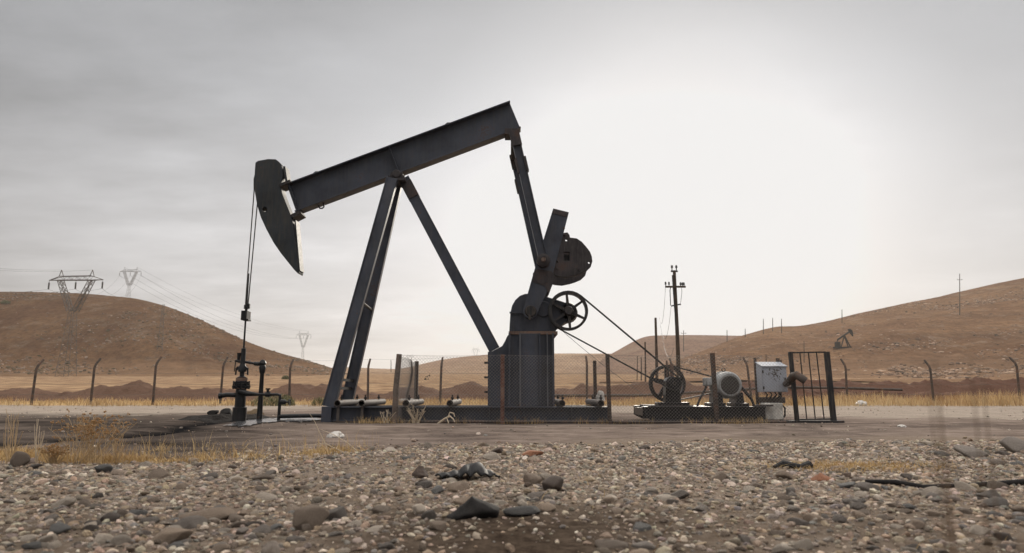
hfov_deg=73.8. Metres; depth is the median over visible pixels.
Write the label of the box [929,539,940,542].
cobblestone
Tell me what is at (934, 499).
cobblestone
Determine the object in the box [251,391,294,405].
scrub bush
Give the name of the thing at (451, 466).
cobblestone
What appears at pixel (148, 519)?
cobblestone
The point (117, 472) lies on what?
cobblestone
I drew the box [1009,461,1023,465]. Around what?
cobblestone
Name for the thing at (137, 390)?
earth bank
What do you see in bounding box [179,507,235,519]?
cobblestone
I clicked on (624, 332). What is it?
drive belt
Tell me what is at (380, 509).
cobblestone
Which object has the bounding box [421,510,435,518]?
cobblestone
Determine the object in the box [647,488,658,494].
cobblestone
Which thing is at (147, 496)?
cobblestone
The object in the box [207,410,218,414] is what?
oily boulder
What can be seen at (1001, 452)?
cobblestone
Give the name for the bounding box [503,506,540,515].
cobblestone
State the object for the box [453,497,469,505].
cobblestone
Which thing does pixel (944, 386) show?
earth bank
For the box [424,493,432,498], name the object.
cobblestone
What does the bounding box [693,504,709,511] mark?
cobblestone
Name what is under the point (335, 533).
cobblestone
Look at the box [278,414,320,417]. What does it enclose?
flow pipe
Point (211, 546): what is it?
cobblestone
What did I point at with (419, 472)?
scorched rock
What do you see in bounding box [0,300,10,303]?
hillside bush
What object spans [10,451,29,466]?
cobblestone
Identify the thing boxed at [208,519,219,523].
cobblestone
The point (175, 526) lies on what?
cobblestone
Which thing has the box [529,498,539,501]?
cobblestone
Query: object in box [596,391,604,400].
plastic bag
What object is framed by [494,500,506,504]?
cobblestone
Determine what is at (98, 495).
cobblestone
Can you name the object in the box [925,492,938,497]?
cobblestone
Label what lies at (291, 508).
cobblestone
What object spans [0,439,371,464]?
dry grass
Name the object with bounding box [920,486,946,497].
cobblestone
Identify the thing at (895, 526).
cobblestone
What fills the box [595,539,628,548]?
cobblestone
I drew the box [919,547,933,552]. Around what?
cobblestone
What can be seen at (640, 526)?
cobblestone
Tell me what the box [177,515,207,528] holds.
cobblestone
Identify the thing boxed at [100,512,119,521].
cobblestone
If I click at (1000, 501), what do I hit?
cobblestone
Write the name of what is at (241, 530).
cobblestone
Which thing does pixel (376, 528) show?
cobblestone
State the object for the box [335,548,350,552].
cobblestone
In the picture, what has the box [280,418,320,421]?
oil puddle
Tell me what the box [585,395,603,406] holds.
cross pipe
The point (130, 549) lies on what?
cobblestone
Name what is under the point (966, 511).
cobblestone
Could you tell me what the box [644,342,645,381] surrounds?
power pole
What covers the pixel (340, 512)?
cobblestone
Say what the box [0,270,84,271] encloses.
power line
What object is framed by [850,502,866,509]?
cobblestone
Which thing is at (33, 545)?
cobblestone
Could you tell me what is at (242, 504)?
cobblestone
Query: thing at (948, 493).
weed
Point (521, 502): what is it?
cobblestone
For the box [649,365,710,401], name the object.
drive belt
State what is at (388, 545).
cobblestone
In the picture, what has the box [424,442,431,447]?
cobblestone
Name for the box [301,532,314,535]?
cobblestone
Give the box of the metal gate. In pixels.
[782,351,844,422]
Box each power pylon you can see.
[48,270,103,376]
[119,267,141,297]
[297,331,310,357]
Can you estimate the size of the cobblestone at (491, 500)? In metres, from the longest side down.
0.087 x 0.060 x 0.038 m
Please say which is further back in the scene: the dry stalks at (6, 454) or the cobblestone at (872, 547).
the dry stalks at (6, 454)
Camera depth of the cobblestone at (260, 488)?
4.16 m
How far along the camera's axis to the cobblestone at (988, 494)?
3.89 m
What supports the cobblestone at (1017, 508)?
on the ground at (564, 433)
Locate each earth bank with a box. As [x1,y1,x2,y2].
[0,380,748,401]
[740,388,1023,401]
[742,376,1023,393]
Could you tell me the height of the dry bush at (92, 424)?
0.482 m
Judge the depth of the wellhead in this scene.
15.04 m
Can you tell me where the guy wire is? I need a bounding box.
[565,333,640,392]
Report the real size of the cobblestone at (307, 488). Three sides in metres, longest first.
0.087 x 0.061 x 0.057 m
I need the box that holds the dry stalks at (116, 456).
[111,435,128,464]
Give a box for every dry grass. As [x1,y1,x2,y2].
[0,388,1023,406]
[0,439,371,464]
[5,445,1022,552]
[357,416,773,424]
[707,457,990,473]
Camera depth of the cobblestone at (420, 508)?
3.34 m
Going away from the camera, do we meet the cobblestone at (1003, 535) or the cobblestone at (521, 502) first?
the cobblestone at (1003, 535)
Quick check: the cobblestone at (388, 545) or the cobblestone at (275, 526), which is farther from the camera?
the cobblestone at (275, 526)
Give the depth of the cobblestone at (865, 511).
3.38 m
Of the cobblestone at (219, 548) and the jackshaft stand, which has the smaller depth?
the cobblestone at (219, 548)
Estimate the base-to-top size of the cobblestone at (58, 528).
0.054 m
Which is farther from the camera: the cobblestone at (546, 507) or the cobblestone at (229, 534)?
the cobblestone at (546, 507)
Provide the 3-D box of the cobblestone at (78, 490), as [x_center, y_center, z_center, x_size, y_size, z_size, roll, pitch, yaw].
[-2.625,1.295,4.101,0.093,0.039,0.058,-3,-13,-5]
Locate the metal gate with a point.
(830, 391)
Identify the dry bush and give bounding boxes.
[33,442,69,463]
[50,408,136,463]
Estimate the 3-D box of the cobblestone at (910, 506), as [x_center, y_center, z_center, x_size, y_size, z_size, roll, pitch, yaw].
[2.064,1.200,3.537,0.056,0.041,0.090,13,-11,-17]
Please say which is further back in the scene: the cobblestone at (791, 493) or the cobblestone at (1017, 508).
the cobblestone at (791, 493)
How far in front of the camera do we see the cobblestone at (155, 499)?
3.79 m
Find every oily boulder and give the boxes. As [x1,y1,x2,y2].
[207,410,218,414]
[220,408,231,414]
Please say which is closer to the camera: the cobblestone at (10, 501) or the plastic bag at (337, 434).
the cobblestone at (10, 501)
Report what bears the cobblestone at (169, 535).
on the ground at (564, 433)
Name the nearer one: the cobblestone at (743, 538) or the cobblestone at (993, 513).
the cobblestone at (743, 538)
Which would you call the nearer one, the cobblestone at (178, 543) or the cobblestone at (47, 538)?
the cobblestone at (178, 543)
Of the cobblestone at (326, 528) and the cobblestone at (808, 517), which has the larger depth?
the cobblestone at (808, 517)
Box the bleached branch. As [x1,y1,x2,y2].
[438,412,454,423]
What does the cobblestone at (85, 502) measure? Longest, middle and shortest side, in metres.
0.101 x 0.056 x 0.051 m
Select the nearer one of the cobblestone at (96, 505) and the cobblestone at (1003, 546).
the cobblestone at (1003, 546)
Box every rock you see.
[412,466,428,478]
[446,496,498,520]
[491,447,502,453]
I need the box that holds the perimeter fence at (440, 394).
[0,356,1023,404]
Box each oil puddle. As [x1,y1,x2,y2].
[223,418,281,426]
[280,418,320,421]
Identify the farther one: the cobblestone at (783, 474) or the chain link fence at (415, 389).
the chain link fence at (415, 389)
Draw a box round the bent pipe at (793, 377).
[783,371,807,386]
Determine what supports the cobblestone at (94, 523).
on the ground at (564, 433)
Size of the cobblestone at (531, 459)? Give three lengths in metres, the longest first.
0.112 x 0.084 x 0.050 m
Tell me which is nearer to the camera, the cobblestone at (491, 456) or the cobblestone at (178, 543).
the cobblestone at (178, 543)
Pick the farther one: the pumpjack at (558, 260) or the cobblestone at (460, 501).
the pumpjack at (558, 260)
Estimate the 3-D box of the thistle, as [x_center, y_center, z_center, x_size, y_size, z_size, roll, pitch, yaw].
[-1.940,2.758,13.700,0.436,0.406,0.230,0,-10,0]
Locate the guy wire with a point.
(602, 364)
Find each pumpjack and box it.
[241,100,607,421]
[833,329,852,347]
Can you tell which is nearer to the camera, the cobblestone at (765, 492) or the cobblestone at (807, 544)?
the cobblestone at (807, 544)
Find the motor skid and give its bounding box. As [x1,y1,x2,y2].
[633,404,773,420]
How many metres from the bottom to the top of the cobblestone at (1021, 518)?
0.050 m
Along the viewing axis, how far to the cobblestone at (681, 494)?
3.81 m
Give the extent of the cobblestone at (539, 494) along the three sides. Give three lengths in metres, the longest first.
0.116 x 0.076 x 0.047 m
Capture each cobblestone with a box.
[2,499,16,502]
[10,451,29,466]
[19,535,36,540]
[21,541,41,549]
[25,471,42,475]
[27,464,42,468]
[37,534,56,542]
[41,542,49,547]
[44,509,55,512]
[44,514,58,520]
[47,540,61,548]
[49,523,70,534]
[51,497,76,506]
[59,517,76,523]
[67,489,83,492]
[79,499,90,505]
[82,524,98,530]
[84,520,101,525]
[84,521,96,525]
[85,504,107,506]
[93,492,103,498]
[93,533,112,543]
[94,464,112,472]
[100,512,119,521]
[110,469,125,474]
[111,535,130,545]
[117,509,127,517]
[126,546,135,551]
[129,509,147,514]
[138,461,151,466]
[138,495,152,499]
[140,517,159,523]
[142,530,150,534]
[146,496,159,503]
[148,468,170,478]
[151,527,193,543]
[166,525,181,527]
[170,541,184,546]
[175,483,188,488]
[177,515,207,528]
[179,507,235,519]
[188,458,198,463]
[199,472,218,478]
[205,476,214,481]
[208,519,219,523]
[209,541,226,548]
[211,544,230,552]
[215,528,230,531]
[215,533,233,537]
[228,513,243,521]
[229,476,247,480]
[230,521,246,527]
[235,527,248,534]
[238,501,248,507]
[238,509,249,515]
[245,521,261,526]
[247,534,257,540]
[251,474,274,480]
[252,524,270,533]
[255,492,277,500]
[256,486,268,490]
[264,470,276,474]
[270,523,283,530]
[280,486,292,492]
[285,535,305,542]
[286,506,299,510]
[292,505,329,529]
[299,486,310,490]
[301,524,311,531]
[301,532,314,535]
[320,525,331,531]
[325,506,346,520]
[328,531,343,536]
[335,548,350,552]
[346,520,361,525]
[367,525,381,532]
[371,505,390,512]
[378,542,394,549]
[385,447,396,450]
[403,503,413,509]
[412,503,426,514]
[417,480,432,488]
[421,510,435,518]
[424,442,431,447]
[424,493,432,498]
[428,520,446,529]
[431,485,443,493]
[443,464,456,468]
[448,481,468,491]
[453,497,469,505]
[477,442,484,446]
[482,452,500,460]
[486,498,494,502]
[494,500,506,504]
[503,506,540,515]
[516,495,526,501]
[517,499,527,505]
[523,473,541,483]
[526,491,544,497]
[527,457,535,461]
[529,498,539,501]
[536,503,555,512]
[539,496,552,499]
[540,473,549,479]
[542,475,563,490]
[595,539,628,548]
[601,496,614,503]
[605,494,616,499]
[610,508,623,513]
[624,518,638,523]
[631,541,656,549]
[633,522,651,530]
[640,445,649,449]
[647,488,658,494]
[655,494,679,500]
[665,525,675,531]
[666,499,678,503]
[669,476,675,480]
[670,490,689,498]
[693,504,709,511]
[711,471,728,481]
[738,534,749,542]
[743,486,754,489]
[749,482,766,487]
[756,539,768,543]
[762,491,776,494]
[768,530,784,535]
[772,546,786,552]
[774,544,795,550]
[775,470,793,479]
[777,495,794,500]
[777,500,788,505]
[786,487,794,494]
[786,505,800,511]
[786,517,809,525]
[788,491,796,495]
[793,539,814,549]
[802,513,821,521]
[821,513,828,518]
[829,465,844,469]
[832,514,846,522]
[837,482,855,487]
[842,498,857,503]
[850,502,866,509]
[852,510,865,517]
[854,482,880,490]
[854,491,866,496]
[858,498,865,502]
[858,509,870,513]
[866,545,878,550]
[876,515,894,520]
[886,503,905,508]
[889,524,903,528]
[895,542,905,547]
[897,508,911,513]
[899,447,910,450]
[900,473,911,479]
[900,546,916,552]
[902,504,916,509]
[906,518,925,523]
[906,544,920,549]
[910,519,925,528]
[912,490,921,494]
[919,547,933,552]
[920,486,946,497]
[924,509,942,515]
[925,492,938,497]
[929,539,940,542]
[931,497,940,501]
[934,451,948,455]
[953,445,988,457]
[953,481,977,489]
[958,508,972,513]
[969,525,990,534]
[975,489,1002,497]
[982,497,1008,506]
[986,480,1010,488]
[986,511,1003,516]
[993,532,1012,540]
[994,451,1010,454]
[997,544,1015,549]
[999,436,1023,452]
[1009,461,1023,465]
[1010,506,1023,511]
[1015,516,1023,520]
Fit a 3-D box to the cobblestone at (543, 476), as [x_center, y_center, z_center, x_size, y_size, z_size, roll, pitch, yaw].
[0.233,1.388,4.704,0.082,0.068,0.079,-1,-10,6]
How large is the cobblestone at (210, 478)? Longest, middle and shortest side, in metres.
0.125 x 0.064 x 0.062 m
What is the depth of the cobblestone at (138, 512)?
3.40 m
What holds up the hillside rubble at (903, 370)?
on the hill at (1004, 316)
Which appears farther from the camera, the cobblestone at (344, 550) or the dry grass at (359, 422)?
the dry grass at (359, 422)
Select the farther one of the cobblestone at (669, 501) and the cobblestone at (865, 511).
the cobblestone at (669, 501)
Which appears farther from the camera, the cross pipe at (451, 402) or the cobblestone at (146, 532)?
the cross pipe at (451, 402)
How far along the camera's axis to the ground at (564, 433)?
8.73 m
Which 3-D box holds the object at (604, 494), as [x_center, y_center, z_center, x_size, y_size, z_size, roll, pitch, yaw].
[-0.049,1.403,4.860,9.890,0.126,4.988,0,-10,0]
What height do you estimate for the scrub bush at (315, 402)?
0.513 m
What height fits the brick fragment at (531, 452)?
0.072 m
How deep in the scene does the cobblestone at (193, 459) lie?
5.81 m
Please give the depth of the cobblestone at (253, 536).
2.82 m
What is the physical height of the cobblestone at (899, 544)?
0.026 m
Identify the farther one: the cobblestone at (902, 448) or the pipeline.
the pipeline
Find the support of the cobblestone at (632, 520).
on the ground at (564, 433)
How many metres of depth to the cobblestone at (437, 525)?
3.01 m
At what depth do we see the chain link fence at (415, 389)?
13.76 m
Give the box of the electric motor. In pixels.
[696,368,754,405]
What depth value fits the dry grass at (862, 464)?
5.47 m
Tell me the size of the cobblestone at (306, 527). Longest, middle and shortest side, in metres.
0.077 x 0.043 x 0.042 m
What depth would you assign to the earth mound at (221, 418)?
15.41 m
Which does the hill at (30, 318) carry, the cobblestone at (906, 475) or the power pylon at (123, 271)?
the power pylon at (123, 271)
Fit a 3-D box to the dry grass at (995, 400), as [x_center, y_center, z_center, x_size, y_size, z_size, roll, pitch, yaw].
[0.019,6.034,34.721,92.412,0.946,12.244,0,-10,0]
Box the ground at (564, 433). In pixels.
[0,373,1023,552]
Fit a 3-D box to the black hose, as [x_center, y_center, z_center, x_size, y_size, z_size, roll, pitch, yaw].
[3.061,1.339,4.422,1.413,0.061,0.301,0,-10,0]
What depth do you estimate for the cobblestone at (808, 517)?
3.15 m
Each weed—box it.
[928,358,955,552]
[970,360,1000,552]
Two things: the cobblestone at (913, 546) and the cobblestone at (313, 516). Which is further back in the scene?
the cobblestone at (313, 516)
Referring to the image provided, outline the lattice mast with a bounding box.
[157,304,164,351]
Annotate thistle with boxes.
[406,404,425,422]
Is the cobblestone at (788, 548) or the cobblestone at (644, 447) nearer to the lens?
the cobblestone at (788, 548)
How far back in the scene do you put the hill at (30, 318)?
340.62 m
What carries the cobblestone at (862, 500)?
on the ground at (564, 433)
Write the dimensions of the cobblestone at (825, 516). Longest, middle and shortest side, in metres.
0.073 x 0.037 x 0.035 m
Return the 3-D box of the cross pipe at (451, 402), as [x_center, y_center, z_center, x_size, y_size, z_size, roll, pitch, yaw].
[-1.287,2.781,15.356,0.138,0.239,2.450,0,-10,0]
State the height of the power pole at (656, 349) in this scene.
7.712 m
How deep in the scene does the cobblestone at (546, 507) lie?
3.39 m
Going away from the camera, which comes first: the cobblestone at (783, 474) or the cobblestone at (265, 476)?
the cobblestone at (265, 476)
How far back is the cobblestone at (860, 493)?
3.89 m
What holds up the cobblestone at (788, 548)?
on the ground at (564, 433)
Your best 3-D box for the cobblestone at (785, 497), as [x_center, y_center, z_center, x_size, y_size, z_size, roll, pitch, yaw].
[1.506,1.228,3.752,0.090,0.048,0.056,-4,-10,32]
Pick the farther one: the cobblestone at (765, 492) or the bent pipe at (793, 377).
the bent pipe at (793, 377)
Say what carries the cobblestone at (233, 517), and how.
on the ground at (564, 433)
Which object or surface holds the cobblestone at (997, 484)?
on the ground at (564, 433)
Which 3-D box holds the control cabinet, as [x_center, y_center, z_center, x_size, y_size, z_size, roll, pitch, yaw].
[5.690,2.478,14.895,0.614,1.420,0.480,0,-10,0]
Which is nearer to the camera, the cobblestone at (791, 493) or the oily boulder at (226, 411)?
the cobblestone at (791, 493)
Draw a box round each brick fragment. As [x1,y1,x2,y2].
[522,450,543,455]
[811,473,835,480]
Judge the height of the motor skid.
0.379 m
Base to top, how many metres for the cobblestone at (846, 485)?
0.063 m
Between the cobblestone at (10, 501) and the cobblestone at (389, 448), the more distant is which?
the cobblestone at (389, 448)
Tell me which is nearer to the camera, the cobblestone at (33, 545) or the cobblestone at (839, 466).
the cobblestone at (33, 545)
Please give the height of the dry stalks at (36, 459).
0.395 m
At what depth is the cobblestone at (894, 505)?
3.55 m
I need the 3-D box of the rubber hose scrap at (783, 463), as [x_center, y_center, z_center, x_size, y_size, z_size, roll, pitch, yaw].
[2.238,1.510,5.450,0.316,0.078,0.122,-2,-10,10]
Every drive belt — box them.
[548,291,681,390]
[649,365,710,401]
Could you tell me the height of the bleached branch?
0.253 m
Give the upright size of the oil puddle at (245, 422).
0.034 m
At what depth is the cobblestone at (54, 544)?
2.70 m
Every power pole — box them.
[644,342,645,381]
[654,318,657,377]
[665,265,685,397]
[959,274,959,314]
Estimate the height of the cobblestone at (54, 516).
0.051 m
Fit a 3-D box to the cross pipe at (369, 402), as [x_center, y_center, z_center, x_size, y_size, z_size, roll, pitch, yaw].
[-3.121,2.928,15.332,0.138,0.537,2.450,0,-10,0]
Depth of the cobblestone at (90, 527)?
2.98 m
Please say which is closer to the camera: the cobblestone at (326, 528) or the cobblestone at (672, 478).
the cobblestone at (326, 528)
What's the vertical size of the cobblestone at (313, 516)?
0.118 m
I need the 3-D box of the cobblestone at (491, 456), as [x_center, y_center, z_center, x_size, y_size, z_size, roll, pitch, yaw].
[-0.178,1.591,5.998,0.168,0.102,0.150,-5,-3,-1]
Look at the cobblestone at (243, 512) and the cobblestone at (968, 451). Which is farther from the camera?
the cobblestone at (968, 451)
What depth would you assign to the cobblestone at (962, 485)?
4.21 m
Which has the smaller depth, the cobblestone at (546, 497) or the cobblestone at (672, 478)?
the cobblestone at (546, 497)
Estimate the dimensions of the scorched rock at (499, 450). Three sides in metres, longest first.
0.123 x 0.096 x 0.083 m
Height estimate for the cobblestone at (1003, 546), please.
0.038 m
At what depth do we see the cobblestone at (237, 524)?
3.10 m
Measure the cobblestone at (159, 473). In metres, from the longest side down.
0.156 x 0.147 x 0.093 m
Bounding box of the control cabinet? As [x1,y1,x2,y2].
[753,358,787,420]
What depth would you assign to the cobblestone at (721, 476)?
4.61 m
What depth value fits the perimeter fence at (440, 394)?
33.05 m
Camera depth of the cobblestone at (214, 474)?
4.77 m
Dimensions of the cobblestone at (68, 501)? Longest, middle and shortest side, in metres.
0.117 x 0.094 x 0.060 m
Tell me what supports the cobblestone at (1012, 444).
on the ground at (564, 433)
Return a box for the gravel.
[0,406,1023,552]
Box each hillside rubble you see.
[0,291,346,375]
[650,286,1023,378]
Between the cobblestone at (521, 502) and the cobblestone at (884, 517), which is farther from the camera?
the cobblestone at (521, 502)
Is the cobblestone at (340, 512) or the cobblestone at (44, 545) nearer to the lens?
the cobblestone at (44, 545)
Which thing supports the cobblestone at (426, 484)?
on the ground at (564, 433)
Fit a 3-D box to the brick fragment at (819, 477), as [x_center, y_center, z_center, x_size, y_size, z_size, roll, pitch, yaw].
[2.114,1.389,4.658,0.166,0.097,0.120,-15,-18,57]
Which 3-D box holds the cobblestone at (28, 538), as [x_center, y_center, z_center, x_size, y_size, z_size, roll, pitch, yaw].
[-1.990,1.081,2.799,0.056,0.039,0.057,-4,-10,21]
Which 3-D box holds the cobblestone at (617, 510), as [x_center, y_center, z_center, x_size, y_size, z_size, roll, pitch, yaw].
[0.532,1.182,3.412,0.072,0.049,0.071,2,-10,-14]
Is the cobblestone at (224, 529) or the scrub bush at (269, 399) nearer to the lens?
the cobblestone at (224, 529)
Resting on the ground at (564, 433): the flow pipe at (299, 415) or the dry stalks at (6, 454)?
the dry stalks at (6, 454)
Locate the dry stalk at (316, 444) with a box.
[273,443,344,454]
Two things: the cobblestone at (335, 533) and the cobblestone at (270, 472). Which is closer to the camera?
the cobblestone at (335, 533)
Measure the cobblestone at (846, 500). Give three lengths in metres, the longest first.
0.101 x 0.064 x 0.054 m
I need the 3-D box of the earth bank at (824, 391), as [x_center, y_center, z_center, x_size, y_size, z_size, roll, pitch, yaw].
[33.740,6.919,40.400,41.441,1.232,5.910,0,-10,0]
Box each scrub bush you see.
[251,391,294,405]
[311,397,323,405]
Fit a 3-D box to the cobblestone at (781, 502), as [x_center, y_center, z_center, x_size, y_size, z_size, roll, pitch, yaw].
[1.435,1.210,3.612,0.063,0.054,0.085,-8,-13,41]
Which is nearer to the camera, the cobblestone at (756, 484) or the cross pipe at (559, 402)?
the cobblestone at (756, 484)
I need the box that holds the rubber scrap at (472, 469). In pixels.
[435,462,499,478]
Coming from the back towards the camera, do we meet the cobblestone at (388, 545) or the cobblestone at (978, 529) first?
the cobblestone at (978, 529)
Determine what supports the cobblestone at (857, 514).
on the ground at (564, 433)
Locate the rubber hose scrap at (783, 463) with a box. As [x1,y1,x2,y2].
[773,460,812,468]
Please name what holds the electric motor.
on the motor skid
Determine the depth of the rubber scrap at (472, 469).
4.71 m
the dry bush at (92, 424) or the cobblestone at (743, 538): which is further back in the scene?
the dry bush at (92, 424)
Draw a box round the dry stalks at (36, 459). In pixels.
[34,419,44,462]
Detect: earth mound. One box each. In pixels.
[177,413,270,422]
[247,409,264,414]
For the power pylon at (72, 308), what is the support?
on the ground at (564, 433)
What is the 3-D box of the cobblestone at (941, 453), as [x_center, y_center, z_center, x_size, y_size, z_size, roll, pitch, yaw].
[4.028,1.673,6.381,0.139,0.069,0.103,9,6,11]
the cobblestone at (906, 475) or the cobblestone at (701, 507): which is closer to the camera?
the cobblestone at (701, 507)
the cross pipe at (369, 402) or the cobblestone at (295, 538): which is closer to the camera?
the cobblestone at (295, 538)
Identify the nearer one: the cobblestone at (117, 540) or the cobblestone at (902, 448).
the cobblestone at (117, 540)
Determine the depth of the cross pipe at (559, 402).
14.61 m
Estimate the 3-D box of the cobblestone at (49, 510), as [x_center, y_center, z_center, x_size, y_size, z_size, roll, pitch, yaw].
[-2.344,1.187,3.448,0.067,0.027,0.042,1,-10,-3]
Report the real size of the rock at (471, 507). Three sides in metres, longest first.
0.261 x 0.148 x 0.148 m
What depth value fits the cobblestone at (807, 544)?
2.66 m
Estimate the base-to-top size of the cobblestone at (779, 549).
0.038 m
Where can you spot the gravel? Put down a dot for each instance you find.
(822, 448)
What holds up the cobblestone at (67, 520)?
on the ground at (564, 433)
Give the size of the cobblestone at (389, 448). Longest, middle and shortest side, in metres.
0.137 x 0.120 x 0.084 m
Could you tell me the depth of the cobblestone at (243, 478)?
4.60 m
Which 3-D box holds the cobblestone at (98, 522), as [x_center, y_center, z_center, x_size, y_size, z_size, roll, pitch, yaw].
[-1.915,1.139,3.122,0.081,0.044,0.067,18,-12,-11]
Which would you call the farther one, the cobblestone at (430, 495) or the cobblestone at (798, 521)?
the cobblestone at (430, 495)
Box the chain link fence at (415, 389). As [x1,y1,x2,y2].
[387,353,790,423]
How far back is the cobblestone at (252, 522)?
3.13 m
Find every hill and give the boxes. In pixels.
[0,292,331,376]
[345,353,609,373]
[596,335,738,373]
[599,278,1023,382]
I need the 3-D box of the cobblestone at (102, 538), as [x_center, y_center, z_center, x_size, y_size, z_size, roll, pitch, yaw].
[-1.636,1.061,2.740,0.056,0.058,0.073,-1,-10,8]
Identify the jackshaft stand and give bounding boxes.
[650,361,689,404]
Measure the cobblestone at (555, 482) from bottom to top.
0.102 m
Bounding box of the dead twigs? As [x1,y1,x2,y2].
[380,410,395,422]
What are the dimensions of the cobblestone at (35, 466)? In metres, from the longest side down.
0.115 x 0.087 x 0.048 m
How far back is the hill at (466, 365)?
718.88 m
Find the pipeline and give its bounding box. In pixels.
[555,386,902,396]
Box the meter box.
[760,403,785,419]
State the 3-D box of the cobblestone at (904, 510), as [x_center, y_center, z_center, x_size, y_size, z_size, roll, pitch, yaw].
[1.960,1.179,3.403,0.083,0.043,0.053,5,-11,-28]
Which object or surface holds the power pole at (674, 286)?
on the ground at (564, 433)
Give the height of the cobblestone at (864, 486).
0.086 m
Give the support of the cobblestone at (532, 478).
on the ground at (564, 433)
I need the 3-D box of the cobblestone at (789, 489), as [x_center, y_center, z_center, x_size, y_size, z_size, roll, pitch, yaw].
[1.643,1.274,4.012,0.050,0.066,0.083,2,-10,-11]
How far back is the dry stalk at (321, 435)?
6.86 m
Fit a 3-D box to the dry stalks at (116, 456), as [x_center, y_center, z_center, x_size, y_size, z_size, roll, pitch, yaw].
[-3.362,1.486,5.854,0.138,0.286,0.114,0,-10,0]
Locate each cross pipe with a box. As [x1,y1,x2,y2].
[334,395,364,420]
[358,395,385,420]
[403,395,423,406]
[447,395,461,406]
[555,395,564,406]
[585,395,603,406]
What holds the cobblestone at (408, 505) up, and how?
on the ground at (564, 433)
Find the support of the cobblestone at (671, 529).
on the ground at (564, 433)
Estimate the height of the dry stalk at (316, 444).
0.142 m
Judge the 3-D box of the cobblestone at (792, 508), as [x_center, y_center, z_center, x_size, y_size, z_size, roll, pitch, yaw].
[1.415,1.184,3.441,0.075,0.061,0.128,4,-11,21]
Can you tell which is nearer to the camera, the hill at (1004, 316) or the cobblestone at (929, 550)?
the cobblestone at (929, 550)
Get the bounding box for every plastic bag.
[327,431,344,437]
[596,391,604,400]
[856,400,867,405]
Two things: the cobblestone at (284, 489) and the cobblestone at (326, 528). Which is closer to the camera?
the cobblestone at (326, 528)
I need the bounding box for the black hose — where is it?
[865,479,1023,487]
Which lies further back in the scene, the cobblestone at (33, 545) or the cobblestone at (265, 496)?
the cobblestone at (265, 496)
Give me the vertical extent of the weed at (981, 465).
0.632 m
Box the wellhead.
[218,348,290,421]
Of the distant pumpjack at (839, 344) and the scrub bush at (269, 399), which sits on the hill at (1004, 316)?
the distant pumpjack at (839, 344)
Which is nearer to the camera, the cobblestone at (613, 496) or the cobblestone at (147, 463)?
the cobblestone at (613, 496)
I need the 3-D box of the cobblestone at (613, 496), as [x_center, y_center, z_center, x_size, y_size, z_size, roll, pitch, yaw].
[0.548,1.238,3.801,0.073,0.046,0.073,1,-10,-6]
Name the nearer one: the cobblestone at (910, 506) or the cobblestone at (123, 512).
the cobblestone at (123, 512)
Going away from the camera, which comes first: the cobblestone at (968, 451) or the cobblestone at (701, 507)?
the cobblestone at (701, 507)
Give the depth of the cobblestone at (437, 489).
4.11 m
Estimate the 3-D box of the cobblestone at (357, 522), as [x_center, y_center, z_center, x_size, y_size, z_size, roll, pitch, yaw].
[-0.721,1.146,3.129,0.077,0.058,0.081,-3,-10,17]
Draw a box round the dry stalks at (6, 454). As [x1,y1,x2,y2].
[3,410,22,462]
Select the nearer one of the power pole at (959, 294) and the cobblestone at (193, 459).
the cobblestone at (193, 459)
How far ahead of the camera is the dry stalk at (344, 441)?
6.89 m
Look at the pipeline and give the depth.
39.48 m
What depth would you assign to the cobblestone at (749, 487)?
4.21 m
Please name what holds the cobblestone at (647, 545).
on the ground at (564, 433)
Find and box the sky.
[0,0,1023,368]
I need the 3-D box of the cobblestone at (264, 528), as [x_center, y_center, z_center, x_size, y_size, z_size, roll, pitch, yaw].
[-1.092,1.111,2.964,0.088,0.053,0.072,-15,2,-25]
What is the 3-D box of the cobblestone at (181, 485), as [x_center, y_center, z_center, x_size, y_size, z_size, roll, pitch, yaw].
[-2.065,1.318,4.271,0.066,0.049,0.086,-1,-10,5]
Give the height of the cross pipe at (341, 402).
0.537 m
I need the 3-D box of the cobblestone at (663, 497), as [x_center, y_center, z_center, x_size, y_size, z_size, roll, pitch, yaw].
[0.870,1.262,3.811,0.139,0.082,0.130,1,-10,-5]
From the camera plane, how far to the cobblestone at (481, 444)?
7.53 m
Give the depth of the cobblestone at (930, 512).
3.33 m
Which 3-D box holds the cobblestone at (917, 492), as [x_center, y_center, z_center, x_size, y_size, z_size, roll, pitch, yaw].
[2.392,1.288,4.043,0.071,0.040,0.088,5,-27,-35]
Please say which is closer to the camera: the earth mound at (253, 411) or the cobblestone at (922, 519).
the cobblestone at (922, 519)
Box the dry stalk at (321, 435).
[309,413,328,452]
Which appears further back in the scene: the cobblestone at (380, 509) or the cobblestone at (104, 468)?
the cobblestone at (104, 468)
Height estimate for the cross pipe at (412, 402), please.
0.239 m
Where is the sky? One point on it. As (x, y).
(795, 162)
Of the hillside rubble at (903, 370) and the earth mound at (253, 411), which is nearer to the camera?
the earth mound at (253, 411)
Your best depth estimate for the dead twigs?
13.66 m
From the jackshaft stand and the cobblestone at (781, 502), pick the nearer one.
the cobblestone at (781, 502)
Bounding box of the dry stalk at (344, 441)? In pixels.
[323,430,357,451]
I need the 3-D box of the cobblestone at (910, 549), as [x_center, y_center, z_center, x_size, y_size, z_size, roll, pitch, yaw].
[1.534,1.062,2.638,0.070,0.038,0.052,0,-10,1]

